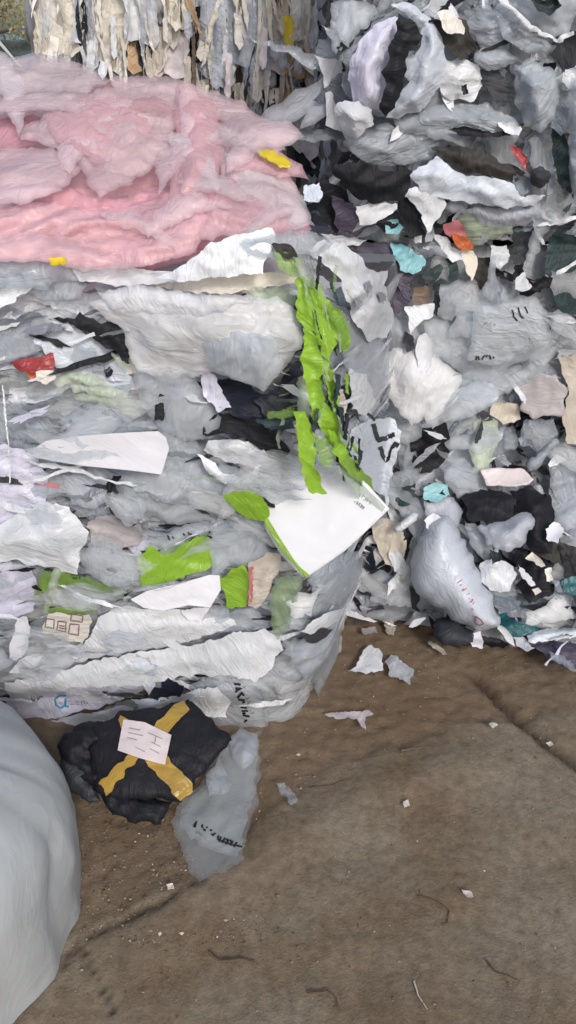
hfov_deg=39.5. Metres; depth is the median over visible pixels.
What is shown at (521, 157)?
film scrap
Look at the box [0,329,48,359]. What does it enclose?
film sheet
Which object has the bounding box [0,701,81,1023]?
grey sack
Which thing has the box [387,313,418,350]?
film sheet
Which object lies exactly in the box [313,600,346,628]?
film sheet
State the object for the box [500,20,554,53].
film sheet
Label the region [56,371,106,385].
pleated film
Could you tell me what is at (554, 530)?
paper scrap
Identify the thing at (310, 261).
film sheet
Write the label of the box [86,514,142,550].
film sheet
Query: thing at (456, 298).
film sheet
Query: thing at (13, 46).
parked car
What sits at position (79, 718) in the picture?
film strip
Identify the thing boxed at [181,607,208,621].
paper scrap
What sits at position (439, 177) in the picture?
film sheet
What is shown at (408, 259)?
film scrap
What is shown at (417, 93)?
plastic bag
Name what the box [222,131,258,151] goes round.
pale strip
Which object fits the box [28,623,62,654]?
film sheet
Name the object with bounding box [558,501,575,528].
film sheet
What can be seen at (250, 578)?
film scrap
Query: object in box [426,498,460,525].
film sheet
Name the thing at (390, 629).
paper scrap
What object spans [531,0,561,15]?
film scrap
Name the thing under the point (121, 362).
film scrap
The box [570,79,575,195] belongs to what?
plastic bag
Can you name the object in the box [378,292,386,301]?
film hole scrap
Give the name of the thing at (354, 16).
film sheet
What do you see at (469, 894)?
paper scrap
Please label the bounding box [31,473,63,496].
film sheet
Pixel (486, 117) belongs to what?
film sheet
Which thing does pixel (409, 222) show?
black film
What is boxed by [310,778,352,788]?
twig
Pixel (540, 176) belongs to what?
black film
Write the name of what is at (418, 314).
white scrap
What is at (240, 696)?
printed bag
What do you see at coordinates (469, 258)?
film scrap
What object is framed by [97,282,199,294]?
film sheet
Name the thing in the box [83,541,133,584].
film sheet
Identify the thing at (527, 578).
film scrap
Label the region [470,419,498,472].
film sheet
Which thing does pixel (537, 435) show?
film sheet
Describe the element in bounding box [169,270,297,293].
film sheet
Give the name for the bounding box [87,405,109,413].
pleated film
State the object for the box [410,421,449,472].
black film
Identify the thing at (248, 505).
green leaf scrap
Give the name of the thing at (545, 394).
card
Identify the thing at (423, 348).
white scrap
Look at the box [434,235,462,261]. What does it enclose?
film sheet
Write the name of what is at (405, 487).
black film
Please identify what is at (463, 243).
orange scrap
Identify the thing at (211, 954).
twig
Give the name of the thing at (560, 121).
film
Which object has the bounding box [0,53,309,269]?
pink film heap
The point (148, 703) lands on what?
film strip
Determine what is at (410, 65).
film scrap
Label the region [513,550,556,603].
black film
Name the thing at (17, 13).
tree
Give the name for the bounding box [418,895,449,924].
twig
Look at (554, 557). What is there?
black film
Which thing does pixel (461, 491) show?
film sheet
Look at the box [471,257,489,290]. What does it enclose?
black film
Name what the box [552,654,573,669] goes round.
film scrap
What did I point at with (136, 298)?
film sheet
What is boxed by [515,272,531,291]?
film scrap
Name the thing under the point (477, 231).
film sheet
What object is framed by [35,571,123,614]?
green film
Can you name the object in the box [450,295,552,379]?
clear bag
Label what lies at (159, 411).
black tag
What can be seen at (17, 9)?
tree
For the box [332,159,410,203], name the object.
black film
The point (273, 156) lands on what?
yellow tape
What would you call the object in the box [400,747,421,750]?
twig
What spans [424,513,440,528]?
film scrap
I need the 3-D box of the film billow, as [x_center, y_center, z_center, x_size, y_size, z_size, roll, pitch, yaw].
[-0.183,-0.331,1.573,0.428,0.196,0.057,4,31,6]
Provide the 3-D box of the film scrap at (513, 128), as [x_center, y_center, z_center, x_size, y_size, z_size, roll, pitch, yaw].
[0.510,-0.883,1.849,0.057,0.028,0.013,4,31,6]
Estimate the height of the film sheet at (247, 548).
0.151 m
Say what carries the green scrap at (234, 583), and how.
in the waste bale at (52, 402)
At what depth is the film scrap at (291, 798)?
1.95 m
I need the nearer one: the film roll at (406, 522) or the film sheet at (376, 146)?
the film sheet at (376, 146)
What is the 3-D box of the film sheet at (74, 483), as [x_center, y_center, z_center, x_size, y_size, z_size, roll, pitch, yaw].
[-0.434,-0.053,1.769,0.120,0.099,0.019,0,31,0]
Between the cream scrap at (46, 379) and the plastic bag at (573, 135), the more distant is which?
the plastic bag at (573, 135)
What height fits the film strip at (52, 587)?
0.161 m
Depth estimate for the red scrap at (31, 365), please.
1.62 m
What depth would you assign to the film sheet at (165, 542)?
1.80 m
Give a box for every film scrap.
[9,616,29,660]
[104,367,112,377]
[113,355,126,368]
[131,661,155,694]
[248,566,253,604]
[284,790,294,801]
[322,234,365,245]
[325,710,372,728]
[331,196,358,233]
[356,201,396,224]
[376,211,400,231]
[385,219,402,234]
[390,243,425,273]
[403,331,414,351]
[405,55,416,79]
[412,286,429,304]
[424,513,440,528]
[432,281,440,315]
[461,84,467,94]
[461,249,477,280]
[476,410,492,420]
[481,635,507,648]
[490,245,509,268]
[490,550,500,563]
[498,122,521,134]
[505,429,515,447]
[510,146,528,169]
[512,174,530,195]
[512,263,552,291]
[513,637,533,651]
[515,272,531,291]
[519,567,534,586]
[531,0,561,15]
[552,580,562,591]
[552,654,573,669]
[562,67,575,88]
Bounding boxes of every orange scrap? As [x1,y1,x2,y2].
[25,371,38,381]
[451,234,472,250]
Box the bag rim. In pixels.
[499,0,573,42]
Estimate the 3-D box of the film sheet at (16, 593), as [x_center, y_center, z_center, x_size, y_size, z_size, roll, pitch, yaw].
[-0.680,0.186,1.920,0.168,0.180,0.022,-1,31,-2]
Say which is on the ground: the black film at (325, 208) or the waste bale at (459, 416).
the waste bale at (459, 416)
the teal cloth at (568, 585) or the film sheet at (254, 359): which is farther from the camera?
the teal cloth at (568, 585)
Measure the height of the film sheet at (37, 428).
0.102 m
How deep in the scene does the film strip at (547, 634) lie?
2.34 m
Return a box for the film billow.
[93,293,303,389]
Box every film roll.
[394,512,417,531]
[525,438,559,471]
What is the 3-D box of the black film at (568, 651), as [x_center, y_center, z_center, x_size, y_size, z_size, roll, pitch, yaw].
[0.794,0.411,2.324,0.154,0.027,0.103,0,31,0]
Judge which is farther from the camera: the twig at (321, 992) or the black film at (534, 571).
the black film at (534, 571)
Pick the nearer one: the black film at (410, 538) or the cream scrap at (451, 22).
the cream scrap at (451, 22)
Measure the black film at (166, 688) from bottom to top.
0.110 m
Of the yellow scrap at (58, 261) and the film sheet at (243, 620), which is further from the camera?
the film sheet at (243, 620)
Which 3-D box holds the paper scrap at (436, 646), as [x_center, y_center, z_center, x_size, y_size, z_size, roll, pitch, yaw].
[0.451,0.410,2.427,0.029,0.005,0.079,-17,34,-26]
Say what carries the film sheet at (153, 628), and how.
attached to the waste bale at (52, 402)
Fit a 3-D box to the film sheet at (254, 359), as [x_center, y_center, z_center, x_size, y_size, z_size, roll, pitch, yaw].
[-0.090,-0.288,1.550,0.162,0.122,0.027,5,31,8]
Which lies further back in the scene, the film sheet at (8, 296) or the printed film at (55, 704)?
the printed film at (55, 704)
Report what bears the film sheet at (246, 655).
attached to the waste bale at (52, 402)
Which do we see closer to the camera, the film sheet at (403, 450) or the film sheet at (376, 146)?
the film sheet at (376, 146)
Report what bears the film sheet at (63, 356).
attached to the waste bale at (52, 402)
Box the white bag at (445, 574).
[410,515,500,630]
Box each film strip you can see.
[43,567,60,612]
[52,705,139,725]
[105,475,135,525]
[110,697,151,708]
[132,689,198,708]
[167,525,212,539]
[301,608,344,634]
[448,126,510,137]
[527,628,575,643]
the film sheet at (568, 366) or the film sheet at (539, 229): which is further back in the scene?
the film sheet at (568, 366)
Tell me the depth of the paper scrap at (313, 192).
1.43 m
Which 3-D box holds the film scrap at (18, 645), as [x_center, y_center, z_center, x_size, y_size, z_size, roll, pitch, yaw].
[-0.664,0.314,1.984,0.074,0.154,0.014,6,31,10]
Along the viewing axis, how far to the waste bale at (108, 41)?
2.56 m
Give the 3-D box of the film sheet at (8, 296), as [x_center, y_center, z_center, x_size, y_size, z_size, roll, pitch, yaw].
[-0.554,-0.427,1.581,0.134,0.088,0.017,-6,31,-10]
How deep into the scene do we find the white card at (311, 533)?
1.75 m
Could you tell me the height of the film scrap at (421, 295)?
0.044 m
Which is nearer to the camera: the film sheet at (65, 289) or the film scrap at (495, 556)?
the film sheet at (65, 289)
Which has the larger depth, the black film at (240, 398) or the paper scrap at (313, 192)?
the black film at (240, 398)
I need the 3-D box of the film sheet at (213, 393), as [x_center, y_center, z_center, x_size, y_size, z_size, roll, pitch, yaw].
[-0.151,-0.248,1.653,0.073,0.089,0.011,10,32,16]
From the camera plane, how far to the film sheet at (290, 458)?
1.73 m
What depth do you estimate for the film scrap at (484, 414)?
2.28 m
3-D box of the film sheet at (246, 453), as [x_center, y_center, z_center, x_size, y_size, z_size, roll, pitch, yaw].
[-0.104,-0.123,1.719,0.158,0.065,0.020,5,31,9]
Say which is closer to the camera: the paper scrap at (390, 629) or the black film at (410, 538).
the black film at (410, 538)
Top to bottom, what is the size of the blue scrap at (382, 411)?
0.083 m
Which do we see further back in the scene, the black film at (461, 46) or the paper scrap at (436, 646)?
the paper scrap at (436, 646)
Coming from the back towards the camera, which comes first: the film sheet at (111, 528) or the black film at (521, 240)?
the black film at (521, 240)
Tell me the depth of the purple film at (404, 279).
2.07 m
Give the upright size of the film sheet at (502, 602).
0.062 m
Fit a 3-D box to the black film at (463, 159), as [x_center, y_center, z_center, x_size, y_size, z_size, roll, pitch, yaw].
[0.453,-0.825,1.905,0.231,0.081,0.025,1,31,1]
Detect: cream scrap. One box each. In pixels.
[36,370,55,384]
[437,10,464,34]
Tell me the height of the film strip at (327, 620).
0.176 m
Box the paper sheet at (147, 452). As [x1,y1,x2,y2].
[33,431,168,473]
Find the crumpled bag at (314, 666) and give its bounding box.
[293,628,340,690]
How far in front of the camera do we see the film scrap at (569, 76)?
1.80 m
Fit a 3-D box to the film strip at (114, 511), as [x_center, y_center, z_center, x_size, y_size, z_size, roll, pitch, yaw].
[-0.366,-0.025,1.756,0.063,0.118,0.024,0,31,0]
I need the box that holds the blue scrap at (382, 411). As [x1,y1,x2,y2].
[376,392,389,416]
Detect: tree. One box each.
[0,0,28,42]
[0,4,21,33]
[5,1,25,39]
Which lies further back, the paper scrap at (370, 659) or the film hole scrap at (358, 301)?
the paper scrap at (370, 659)
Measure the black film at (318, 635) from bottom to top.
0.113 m
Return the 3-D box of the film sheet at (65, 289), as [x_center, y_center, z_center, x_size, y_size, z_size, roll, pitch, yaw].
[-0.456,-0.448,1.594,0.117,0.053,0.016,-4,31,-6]
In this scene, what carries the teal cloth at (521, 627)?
on the waste bale at (459, 416)
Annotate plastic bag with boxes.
[334,100,373,137]
[348,16,397,109]
[386,2,446,118]
[479,513,534,551]
[514,59,559,130]
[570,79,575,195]
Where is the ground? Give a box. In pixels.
[0,615,575,1023]
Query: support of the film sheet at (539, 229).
attached to the waste bale at (325, 94)
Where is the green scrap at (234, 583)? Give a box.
[220,564,249,608]
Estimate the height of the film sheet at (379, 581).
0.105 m
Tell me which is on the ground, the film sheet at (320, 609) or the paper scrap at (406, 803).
the paper scrap at (406, 803)
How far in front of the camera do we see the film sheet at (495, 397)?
2.25 m
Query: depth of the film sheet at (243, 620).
1.95 m
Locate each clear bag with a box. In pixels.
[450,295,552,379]
[510,0,575,35]
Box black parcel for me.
[57,699,231,824]
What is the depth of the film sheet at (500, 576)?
2.30 m
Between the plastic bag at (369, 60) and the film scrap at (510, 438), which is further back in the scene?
the film scrap at (510, 438)
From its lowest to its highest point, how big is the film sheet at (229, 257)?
0.095 m
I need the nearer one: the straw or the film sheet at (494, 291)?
the straw
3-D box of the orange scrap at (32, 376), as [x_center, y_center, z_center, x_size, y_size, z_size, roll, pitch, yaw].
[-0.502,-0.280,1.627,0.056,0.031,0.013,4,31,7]
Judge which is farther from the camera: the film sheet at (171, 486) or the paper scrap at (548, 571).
the paper scrap at (548, 571)
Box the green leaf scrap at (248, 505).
[222,491,269,520]
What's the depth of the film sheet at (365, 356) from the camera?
1.79 m
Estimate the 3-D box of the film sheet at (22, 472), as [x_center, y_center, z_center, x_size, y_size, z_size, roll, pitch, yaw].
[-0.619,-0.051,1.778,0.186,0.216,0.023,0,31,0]
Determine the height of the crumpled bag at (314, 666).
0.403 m
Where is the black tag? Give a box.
[155,403,164,420]
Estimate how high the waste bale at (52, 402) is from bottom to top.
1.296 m
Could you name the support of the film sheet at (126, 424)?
attached to the waste bale at (52, 402)
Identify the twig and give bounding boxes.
[209,951,257,963]
[308,990,338,1009]
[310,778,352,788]
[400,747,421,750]
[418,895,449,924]
[486,959,519,981]
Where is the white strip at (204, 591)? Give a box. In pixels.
[131,575,220,610]
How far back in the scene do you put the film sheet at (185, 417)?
1.68 m
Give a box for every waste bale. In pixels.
[0,232,397,712]
[24,0,322,127]
[182,76,319,200]
[249,0,575,249]
[304,201,575,665]
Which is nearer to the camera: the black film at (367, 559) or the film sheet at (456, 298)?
the film sheet at (456, 298)
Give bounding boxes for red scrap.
[11,352,54,373]
[443,220,466,236]
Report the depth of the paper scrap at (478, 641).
2.35 m
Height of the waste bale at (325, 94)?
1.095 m
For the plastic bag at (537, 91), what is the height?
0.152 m
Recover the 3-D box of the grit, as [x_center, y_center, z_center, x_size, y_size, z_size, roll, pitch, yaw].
[0.136,0.638,2.068,1.563,0.008,1.274,0,31,0]
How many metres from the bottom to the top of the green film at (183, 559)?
0.134 m
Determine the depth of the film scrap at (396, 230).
2.00 m
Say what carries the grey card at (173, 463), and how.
attached to the waste bale at (52, 402)
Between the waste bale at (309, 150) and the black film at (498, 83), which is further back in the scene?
the waste bale at (309, 150)
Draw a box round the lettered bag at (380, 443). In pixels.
[348,412,401,505]
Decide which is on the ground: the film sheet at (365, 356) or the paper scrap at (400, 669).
the paper scrap at (400, 669)
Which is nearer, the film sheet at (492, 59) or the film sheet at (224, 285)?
the film sheet at (224, 285)
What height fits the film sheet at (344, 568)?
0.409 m
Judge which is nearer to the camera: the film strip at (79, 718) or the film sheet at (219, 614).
the film sheet at (219, 614)
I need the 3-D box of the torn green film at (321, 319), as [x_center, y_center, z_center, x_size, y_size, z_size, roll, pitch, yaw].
[0.126,-0.208,1.643,0.340,0.658,0.197,-19,35,-28]
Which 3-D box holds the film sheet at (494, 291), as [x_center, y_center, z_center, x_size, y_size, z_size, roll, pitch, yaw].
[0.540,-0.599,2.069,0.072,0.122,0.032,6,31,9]
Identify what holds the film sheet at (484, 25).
attached to the waste bale at (325, 94)
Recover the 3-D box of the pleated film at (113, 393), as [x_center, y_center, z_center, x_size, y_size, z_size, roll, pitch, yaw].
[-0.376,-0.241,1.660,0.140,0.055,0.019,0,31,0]
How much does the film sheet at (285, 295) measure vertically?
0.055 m
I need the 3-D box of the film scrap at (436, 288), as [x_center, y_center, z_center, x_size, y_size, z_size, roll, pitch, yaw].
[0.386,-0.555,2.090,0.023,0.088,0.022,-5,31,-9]
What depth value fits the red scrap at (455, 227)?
2.02 m
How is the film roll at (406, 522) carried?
on the waste bale at (459, 416)
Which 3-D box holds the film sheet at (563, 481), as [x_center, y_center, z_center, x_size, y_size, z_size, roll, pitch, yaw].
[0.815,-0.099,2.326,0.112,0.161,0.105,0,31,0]
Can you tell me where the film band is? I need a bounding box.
[197,454,259,485]
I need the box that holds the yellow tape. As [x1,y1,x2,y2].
[257,149,289,168]
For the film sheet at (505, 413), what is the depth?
2.29 m
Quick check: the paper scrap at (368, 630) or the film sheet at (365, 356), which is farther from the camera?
the paper scrap at (368, 630)
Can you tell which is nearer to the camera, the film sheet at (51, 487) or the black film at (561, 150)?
the film sheet at (51, 487)
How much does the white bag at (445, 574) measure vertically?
0.335 m
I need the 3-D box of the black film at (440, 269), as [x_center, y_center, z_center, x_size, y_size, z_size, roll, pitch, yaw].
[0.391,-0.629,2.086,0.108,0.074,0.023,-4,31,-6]
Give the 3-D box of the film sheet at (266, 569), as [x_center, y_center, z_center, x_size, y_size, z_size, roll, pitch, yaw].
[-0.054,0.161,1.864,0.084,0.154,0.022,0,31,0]
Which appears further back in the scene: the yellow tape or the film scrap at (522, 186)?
the film scrap at (522, 186)
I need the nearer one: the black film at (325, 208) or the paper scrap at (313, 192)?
the paper scrap at (313, 192)
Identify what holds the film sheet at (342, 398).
attached to the waste bale at (52, 402)
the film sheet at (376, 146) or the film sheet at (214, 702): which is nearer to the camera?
the film sheet at (376, 146)
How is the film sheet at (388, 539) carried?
attached to the waste bale at (459, 416)
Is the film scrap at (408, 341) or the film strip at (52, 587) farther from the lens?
the film scrap at (408, 341)
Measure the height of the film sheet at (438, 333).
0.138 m
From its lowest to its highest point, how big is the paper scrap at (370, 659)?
0.011 m
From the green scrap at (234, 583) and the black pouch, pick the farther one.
the black pouch
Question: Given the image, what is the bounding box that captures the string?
[2,385,10,482]
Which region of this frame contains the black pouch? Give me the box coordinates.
[433,615,473,647]
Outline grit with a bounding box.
[50,629,573,1019]
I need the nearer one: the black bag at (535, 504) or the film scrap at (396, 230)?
the film scrap at (396, 230)
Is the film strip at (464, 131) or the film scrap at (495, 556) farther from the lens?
the film scrap at (495, 556)
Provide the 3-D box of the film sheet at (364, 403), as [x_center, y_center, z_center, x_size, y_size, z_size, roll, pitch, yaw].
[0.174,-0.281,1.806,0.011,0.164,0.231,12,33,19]
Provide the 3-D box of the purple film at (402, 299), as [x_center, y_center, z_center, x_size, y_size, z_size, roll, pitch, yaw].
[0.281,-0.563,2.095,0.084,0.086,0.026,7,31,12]
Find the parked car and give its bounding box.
[0,34,31,58]
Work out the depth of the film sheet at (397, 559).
2.40 m
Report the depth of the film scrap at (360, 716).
2.18 m
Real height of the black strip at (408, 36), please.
0.200 m
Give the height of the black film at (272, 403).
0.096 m
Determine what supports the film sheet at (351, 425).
attached to the waste bale at (52, 402)
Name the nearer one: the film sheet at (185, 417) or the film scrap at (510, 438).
the film sheet at (185, 417)
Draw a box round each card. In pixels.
[42,612,91,641]
[159,426,183,471]
[261,463,388,577]
[480,468,533,486]
[517,372,567,418]
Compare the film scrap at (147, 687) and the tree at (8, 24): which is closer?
the film scrap at (147, 687)
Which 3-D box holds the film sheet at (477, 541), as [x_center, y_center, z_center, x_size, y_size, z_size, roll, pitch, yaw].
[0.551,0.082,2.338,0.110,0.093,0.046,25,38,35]
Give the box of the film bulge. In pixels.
[0,503,88,574]
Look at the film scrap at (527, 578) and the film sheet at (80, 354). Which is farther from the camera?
the film scrap at (527, 578)
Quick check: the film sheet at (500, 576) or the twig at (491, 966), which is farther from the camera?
the film sheet at (500, 576)
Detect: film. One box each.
[6,685,143,718]
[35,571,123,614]
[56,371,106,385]
[73,384,138,404]
[81,393,139,416]
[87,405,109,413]
[137,534,213,586]
[150,679,183,700]
[203,413,289,458]
[217,361,300,420]
[253,378,298,420]
[256,243,373,497]
[303,628,332,643]
[309,179,349,232]
[309,239,393,341]
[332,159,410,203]
[352,242,412,290]
[356,543,375,571]
[392,283,411,313]
[395,480,418,506]
[397,197,425,237]
[403,517,426,564]
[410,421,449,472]
[421,254,458,283]
[430,16,479,60]
[431,145,524,181]
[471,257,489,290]
[480,66,514,106]
[511,231,532,263]
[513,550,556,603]
[530,166,550,188]
[531,542,575,563]
[533,641,575,667]
[544,228,575,315]
[551,89,570,135]
[551,128,571,188]
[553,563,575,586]
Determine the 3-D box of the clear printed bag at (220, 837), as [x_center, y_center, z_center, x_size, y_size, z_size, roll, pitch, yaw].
[-0.171,0.674,1.933,0.211,0.058,0.454,0,31,0]
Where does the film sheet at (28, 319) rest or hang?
attached to the waste bale at (52, 402)
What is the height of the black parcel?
0.154 m
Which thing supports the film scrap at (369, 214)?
in the waste bale at (325, 94)
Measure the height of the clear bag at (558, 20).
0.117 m
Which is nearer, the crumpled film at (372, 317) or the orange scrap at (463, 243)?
the crumpled film at (372, 317)
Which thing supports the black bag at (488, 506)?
on the waste bale at (459, 416)
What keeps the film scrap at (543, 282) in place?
attached to the waste bale at (459, 416)
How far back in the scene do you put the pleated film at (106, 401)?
1.66 m
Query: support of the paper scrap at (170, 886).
on the ground
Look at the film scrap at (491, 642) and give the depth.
2.37 m
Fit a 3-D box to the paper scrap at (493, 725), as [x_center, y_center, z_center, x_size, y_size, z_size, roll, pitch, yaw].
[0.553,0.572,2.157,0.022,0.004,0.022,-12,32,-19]
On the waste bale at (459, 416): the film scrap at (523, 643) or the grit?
the film scrap at (523, 643)
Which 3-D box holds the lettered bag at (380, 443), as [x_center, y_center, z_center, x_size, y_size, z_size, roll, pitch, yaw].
[0.210,-0.109,2.075,0.044,0.456,0.476,12,33,19]
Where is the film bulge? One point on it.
(29, 540)
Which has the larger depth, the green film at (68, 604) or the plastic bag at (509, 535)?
the plastic bag at (509, 535)
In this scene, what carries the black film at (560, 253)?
on the waste bale at (459, 416)
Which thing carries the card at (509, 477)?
attached to the waste bale at (459, 416)
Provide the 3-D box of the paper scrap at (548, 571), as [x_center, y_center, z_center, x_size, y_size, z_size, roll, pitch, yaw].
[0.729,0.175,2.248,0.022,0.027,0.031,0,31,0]
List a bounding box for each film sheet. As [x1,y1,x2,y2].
[0,271,37,307]
[0,311,47,337]
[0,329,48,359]
[0,401,58,441]
[0,444,47,524]
[0,561,36,618]
[5,628,282,697]
[9,605,236,673]
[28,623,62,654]
[30,279,85,299]
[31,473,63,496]
[33,328,131,395]
[62,408,157,433]
[65,467,115,507]
[74,347,107,373]
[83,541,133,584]
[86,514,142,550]
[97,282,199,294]
[103,285,234,316]
[118,471,236,522]
[136,369,217,438]
[144,282,172,288]
[155,228,274,281]
[158,524,209,547]
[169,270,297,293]
[177,442,212,478]
[192,687,230,717]
[200,371,230,412]
[204,439,275,469]
[205,333,281,386]
[206,607,226,620]
[211,517,266,571]
[226,610,265,629]
[246,287,294,306]
[247,552,282,608]
[259,652,306,721]
[265,441,297,467]
[271,577,299,633]
[297,693,307,710]
[302,252,316,274]
[309,552,362,605]
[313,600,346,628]
[326,389,346,418]
[338,2,374,43]
[339,419,355,450]
[344,123,439,164]
[344,316,388,411]
[348,368,375,416]
[366,572,408,605]
[372,518,406,566]
[383,347,460,425]
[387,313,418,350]
[389,551,408,577]
[395,102,518,140]
[396,420,411,472]
[405,187,445,232]
[410,156,544,208]
[426,320,454,361]
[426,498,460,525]
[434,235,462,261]
[438,282,473,318]
[439,58,483,101]
[443,460,472,496]
[445,203,539,227]
[457,212,511,243]
[458,386,497,402]
[466,524,489,559]
[467,6,505,49]
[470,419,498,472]
[472,306,544,360]
[475,49,515,69]
[479,560,517,592]
[483,256,507,303]
[490,402,520,424]
[493,591,520,613]
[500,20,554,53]
[518,418,557,459]
[528,182,554,263]
[550,447,575,505]
[558,354,575,443]
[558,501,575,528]
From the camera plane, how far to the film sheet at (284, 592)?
1.87 m
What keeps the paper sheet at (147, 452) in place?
attached to the waste bale at (52, 402)
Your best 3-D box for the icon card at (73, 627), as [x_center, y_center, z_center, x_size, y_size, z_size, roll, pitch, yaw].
[-0.534,0.279,1.945,0.131,0.101,0.014,3,31,6]
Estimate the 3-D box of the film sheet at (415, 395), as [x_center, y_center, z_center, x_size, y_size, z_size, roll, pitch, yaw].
[0.355,-0.336,2.198,0.244,0.231,0.068,2,31,4]
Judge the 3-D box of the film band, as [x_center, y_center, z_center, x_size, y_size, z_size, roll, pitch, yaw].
[-0.128,-0.087,1.719,0.137,0.068,0.017,5,31,9]
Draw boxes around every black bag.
[50,312,129,363]
[460,489,516,523]
[509,485,554,553]
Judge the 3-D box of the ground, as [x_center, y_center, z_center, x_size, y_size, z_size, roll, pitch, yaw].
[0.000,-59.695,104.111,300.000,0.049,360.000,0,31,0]
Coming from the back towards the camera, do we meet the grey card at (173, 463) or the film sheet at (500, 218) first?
the film sheet at (500, 218)
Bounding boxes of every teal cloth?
[496,612,539,637]
[561,576,575,595]
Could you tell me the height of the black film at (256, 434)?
0.101 m
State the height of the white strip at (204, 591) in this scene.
0.079 m
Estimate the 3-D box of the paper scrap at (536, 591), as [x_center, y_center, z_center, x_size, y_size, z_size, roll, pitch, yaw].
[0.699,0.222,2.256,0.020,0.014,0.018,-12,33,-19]
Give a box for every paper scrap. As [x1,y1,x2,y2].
[166,883,173,889]
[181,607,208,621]
[303,183,322,201]
[349,645,382,673]
[361,627,377,634]
[384,620,395,634]
[385,655,413,684]
[403,800,409,806]
[428,641,446,654]
[462,890,473,897]
[471,631,483,648]
[489,722,497,727]
[525,552,544,566]
[532,588,541,594]
[545,567,552,581]
[546,522,563,542]
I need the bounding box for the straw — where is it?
[413,981,427,1009]
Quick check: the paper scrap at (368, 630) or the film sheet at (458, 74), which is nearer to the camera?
the film sheet at (458, 74)
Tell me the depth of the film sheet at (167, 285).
1.58 m
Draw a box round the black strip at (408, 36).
[379,13,422,116]
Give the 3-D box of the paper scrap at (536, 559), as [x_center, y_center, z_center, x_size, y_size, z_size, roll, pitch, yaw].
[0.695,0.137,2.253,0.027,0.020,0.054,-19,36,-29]
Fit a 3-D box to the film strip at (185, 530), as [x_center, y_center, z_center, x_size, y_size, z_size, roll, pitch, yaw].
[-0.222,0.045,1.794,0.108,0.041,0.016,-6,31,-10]
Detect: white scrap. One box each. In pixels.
[404,303,434,332]
[415,333,432,374]
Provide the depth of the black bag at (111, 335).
1.61 m
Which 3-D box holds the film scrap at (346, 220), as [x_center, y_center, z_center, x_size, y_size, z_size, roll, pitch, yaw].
[0.141,-0.736,1.991,0.078,0.097,0.034,-2,31,-4]
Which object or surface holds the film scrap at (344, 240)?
on the waste bale at (52, 402)
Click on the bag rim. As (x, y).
(525, 24)
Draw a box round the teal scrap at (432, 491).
[423,483,448,502]
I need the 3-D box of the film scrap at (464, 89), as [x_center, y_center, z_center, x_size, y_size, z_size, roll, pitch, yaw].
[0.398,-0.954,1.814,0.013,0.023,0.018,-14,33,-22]
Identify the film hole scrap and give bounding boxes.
[354,297,362,309]
[364,280,372,292]
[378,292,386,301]
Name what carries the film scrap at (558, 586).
on the waste bale at (459, 416)
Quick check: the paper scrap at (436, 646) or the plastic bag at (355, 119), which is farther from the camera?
the paper scrap at (436, 646)
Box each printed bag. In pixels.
[184,730,256,870]
[190,678,264,726]
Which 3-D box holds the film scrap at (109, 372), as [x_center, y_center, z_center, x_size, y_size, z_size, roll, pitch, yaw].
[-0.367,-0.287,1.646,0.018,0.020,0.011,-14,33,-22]
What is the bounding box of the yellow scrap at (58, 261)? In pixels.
[48,257,66,265]
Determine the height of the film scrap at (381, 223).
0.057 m
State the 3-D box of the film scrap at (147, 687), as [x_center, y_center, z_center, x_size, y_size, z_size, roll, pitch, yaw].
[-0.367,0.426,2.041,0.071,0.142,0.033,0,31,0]
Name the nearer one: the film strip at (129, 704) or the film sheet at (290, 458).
the film sheet at (290, 458)
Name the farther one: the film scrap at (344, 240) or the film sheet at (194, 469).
the film scrap at (344, 240)
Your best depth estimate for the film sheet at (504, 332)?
2.11 m
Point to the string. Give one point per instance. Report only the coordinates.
(4, 407)
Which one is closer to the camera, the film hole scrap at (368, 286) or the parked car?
the film hole scrap at (368, 286)
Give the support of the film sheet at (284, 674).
attached to the waste bale at (52, 402)
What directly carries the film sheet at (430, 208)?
attached to the waste bale at (325, 94)
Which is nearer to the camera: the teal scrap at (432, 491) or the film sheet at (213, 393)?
the film sheet at (213, 393)
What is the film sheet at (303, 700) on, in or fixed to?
attached to the waste bale at (52, 402)
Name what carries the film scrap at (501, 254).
attached to the waste bale at (325, 94)

